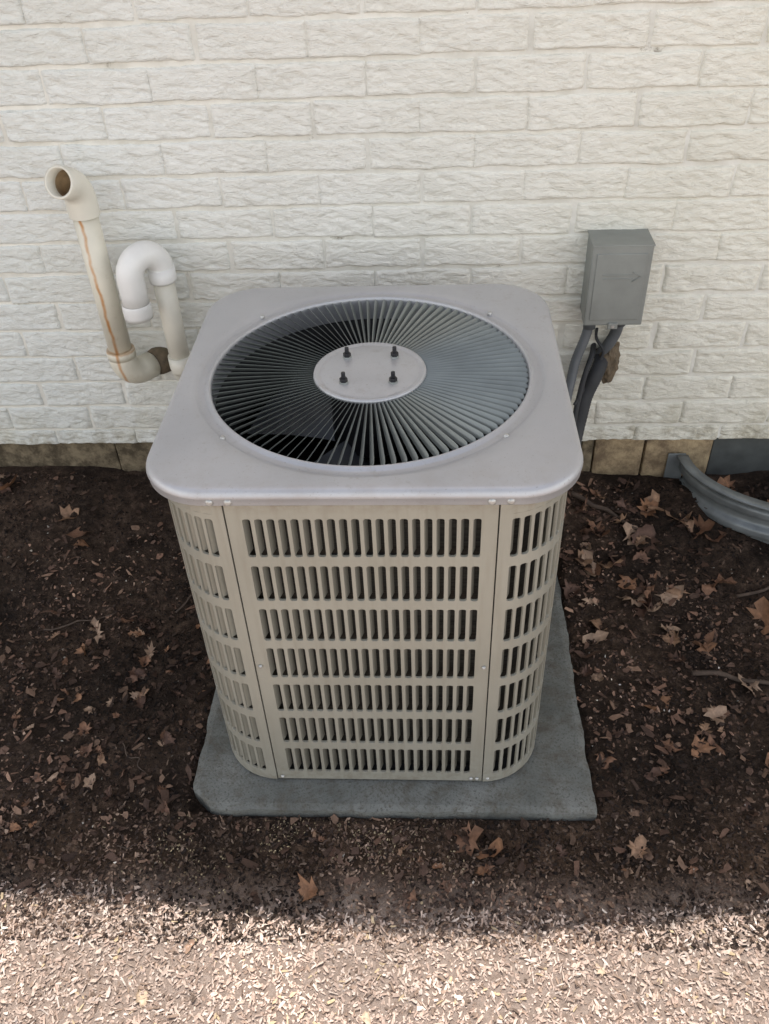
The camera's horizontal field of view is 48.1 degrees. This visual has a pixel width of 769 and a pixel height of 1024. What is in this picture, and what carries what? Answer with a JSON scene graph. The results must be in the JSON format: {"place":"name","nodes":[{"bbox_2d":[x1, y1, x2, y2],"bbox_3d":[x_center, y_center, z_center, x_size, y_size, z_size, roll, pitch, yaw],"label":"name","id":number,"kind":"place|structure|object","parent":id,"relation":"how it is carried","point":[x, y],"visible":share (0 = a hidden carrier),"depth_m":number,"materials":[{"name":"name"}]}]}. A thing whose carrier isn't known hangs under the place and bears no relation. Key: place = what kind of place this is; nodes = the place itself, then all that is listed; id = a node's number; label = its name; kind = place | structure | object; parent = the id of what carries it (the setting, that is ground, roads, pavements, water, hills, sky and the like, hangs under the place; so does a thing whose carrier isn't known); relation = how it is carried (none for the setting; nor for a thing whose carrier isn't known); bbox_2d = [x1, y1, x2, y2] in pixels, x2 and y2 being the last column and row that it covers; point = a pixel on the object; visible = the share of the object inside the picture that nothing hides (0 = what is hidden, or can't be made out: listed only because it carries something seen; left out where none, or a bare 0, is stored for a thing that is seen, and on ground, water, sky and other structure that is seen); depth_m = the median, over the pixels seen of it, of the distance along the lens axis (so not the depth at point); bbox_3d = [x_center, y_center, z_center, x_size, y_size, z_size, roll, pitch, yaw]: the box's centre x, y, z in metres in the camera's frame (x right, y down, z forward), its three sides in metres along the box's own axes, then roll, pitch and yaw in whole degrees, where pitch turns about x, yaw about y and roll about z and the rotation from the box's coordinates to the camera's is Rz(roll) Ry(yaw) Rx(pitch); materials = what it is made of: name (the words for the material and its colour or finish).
{"place":"outdoors","nodes":[
{"label":"outdoors","id":0,"kind":"place"},
{"bbox_2d":[0,466,768,1023],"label":"ground","id":1,"kind":"structure","parent":0,"point":[136,498],"depth_m":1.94,"materials":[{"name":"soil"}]},
{"bbox_2d":[0,443,121,468],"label":"foundation block","id":2,"kind":"structure","parent":1,"relation":"on","point":[83,454],"depth_m":2.64,"materials":[{"name":"stone"}]},
{"bbox_2d":[115,442,152,471],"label":"foundation block","id":3,"kind":"structure","parent":1,"relation":"on","point":[133,456],"depth_m":2.62,"materials":[{"name":"stone"}]},
{"bbox_2d":[0,0,768,442],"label":"mortar wall","id":4,"kind":"structure","parent":1,"relation":"on","point":[654,8],"depth_m":2.02,"materials":[{"name":"paint"}]},
{"bbox_2d":[44,165,170,383],"bbox_3d":[-0.646,-0.614,2.202,0.094,0.616,0.334,23,46,27],"label":"pvc vent pipe","id":5,"kind":"object","parent":4,"relation":"attached to","point":[72,188],"visible":0.98,"depth_m":2.12,"materials":[{"name":"beige plastic"}]},
{"bbox_2d":[116,240,190,380],"bbox_3d":[-0.567,-0.500,2.219,0.100,0.430,0.224,14,43,19],"label":"pvc exhaust pipe","id":6,"kind":"object","parent":4,"relation":"attached to","point":[137,259],"visible":0.95,"depth_m":2.11,"materials":[{"name":"white plastic"}]},
{"bbox_2d":[0,0,768,444],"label":"brick courses","id":7,"kind":"object","parent":4,"relation":"attached to","point":[164,40],"visible":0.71,"depth_m":2.03,"materials":[{"name":"white brick"}]},
{"bbox_2d":[580,229,655,328],"bbox_3d":[0.572,-0.576,2.137,0.146,0.219,0.103,0,40,3],"label":"electrical disconnect box","id":8,"kind":"object","parent":4,"relation":"attached to","point":[618,262],"visible":1,"depth_m":2.09,"materials":[{"name":"grey paint"}]},
{"bbox_2d":[0,474,768,1023],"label":"leaf litter","id":9,"kind":"object","parent":1,"relation":"on","point":[306,890],"visible":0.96,"depth_m":2.26,"materials":[{"name":"brown plant"}]},
{"bbox_2d":[193,576,596,820],"bbox_3d":[0.030,0.385,2.249,0.905,0.056,0.906,0,40,3],"label":"concrete pad","id":10,"kind":"object","parent":1,"relation":"on","point":[550,779],"visible":0.18,"depth_m":1.93,"materials":[{"name":"grey concrete"}]},
{"bbox_2d":[146,284,582,780],"bbox_3d":[-0.013,0.042,1.936,0.754,0.879,0.756,0,40,3],"label":"air conditioner condenser","id":11,"kind":"object","parent":10,"relation":"on","point":[363,490],"visible":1,"depth_m":1.64,"materials":[{"name":"paint"}]},
{"bbox_2d":[566,324,624,443],"bbox_3d":[0.477,-0.255,2.269,0.095,0.460,0.435,27,48,30],"label":"conduit and refrigerant lines","id":12,"kind":"object","parent":11,"relation":"attached to","point":[605,355],"visible":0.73,"depth_m":2.28,"materials":[{"name":"grey plastic"}]},
{"bbox_2d":[44,491,768,848],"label":"fallen twigs","id":13,"kind":"object","parent":1,"relation":"on","point":[694,673],"visible":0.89,"depth_m":2.34,"materials":[{"name":"brown wood"}]},
{"bbox_2d":[581,440,593,470],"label":"foundation block","id":14,"kind":"structure","parent":1,"relation":"on","point":[587,448],"depth_m":2.56,"materials":[{"name":"stone"}]},
{"bbox_2d":[590,439,644,474],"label":"foundation block","id":15,"kind":"structure","parent":1,"relation":"on","point":[616,457],"depth_m":2.56,"materials":[{"name":"stone"}]},
{"bbox_2d":[639,439,712,476],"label":"foundation block","id":16,"kind":"structure","parent":1,"relation":"on","point":[654,456],"depth_m":2.54,"materials":[{"name":"stone"}]},
{"bbox_2d":[663,453,768,543],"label":"window well","id":17,"kind":"object","parent":1,"relation":"on","point":[736,511],"depth_m":2.43,"materials":[{"name":"metal"}]},
{"bbox_2d":[705,438,768,474],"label":"vent panel","id":18,"kind":"object","parent":1,"relation":"on","point":[728,456],"visible":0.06,"depth_m":2.55,"materials":[{"name":"grey metal"}]}
]}

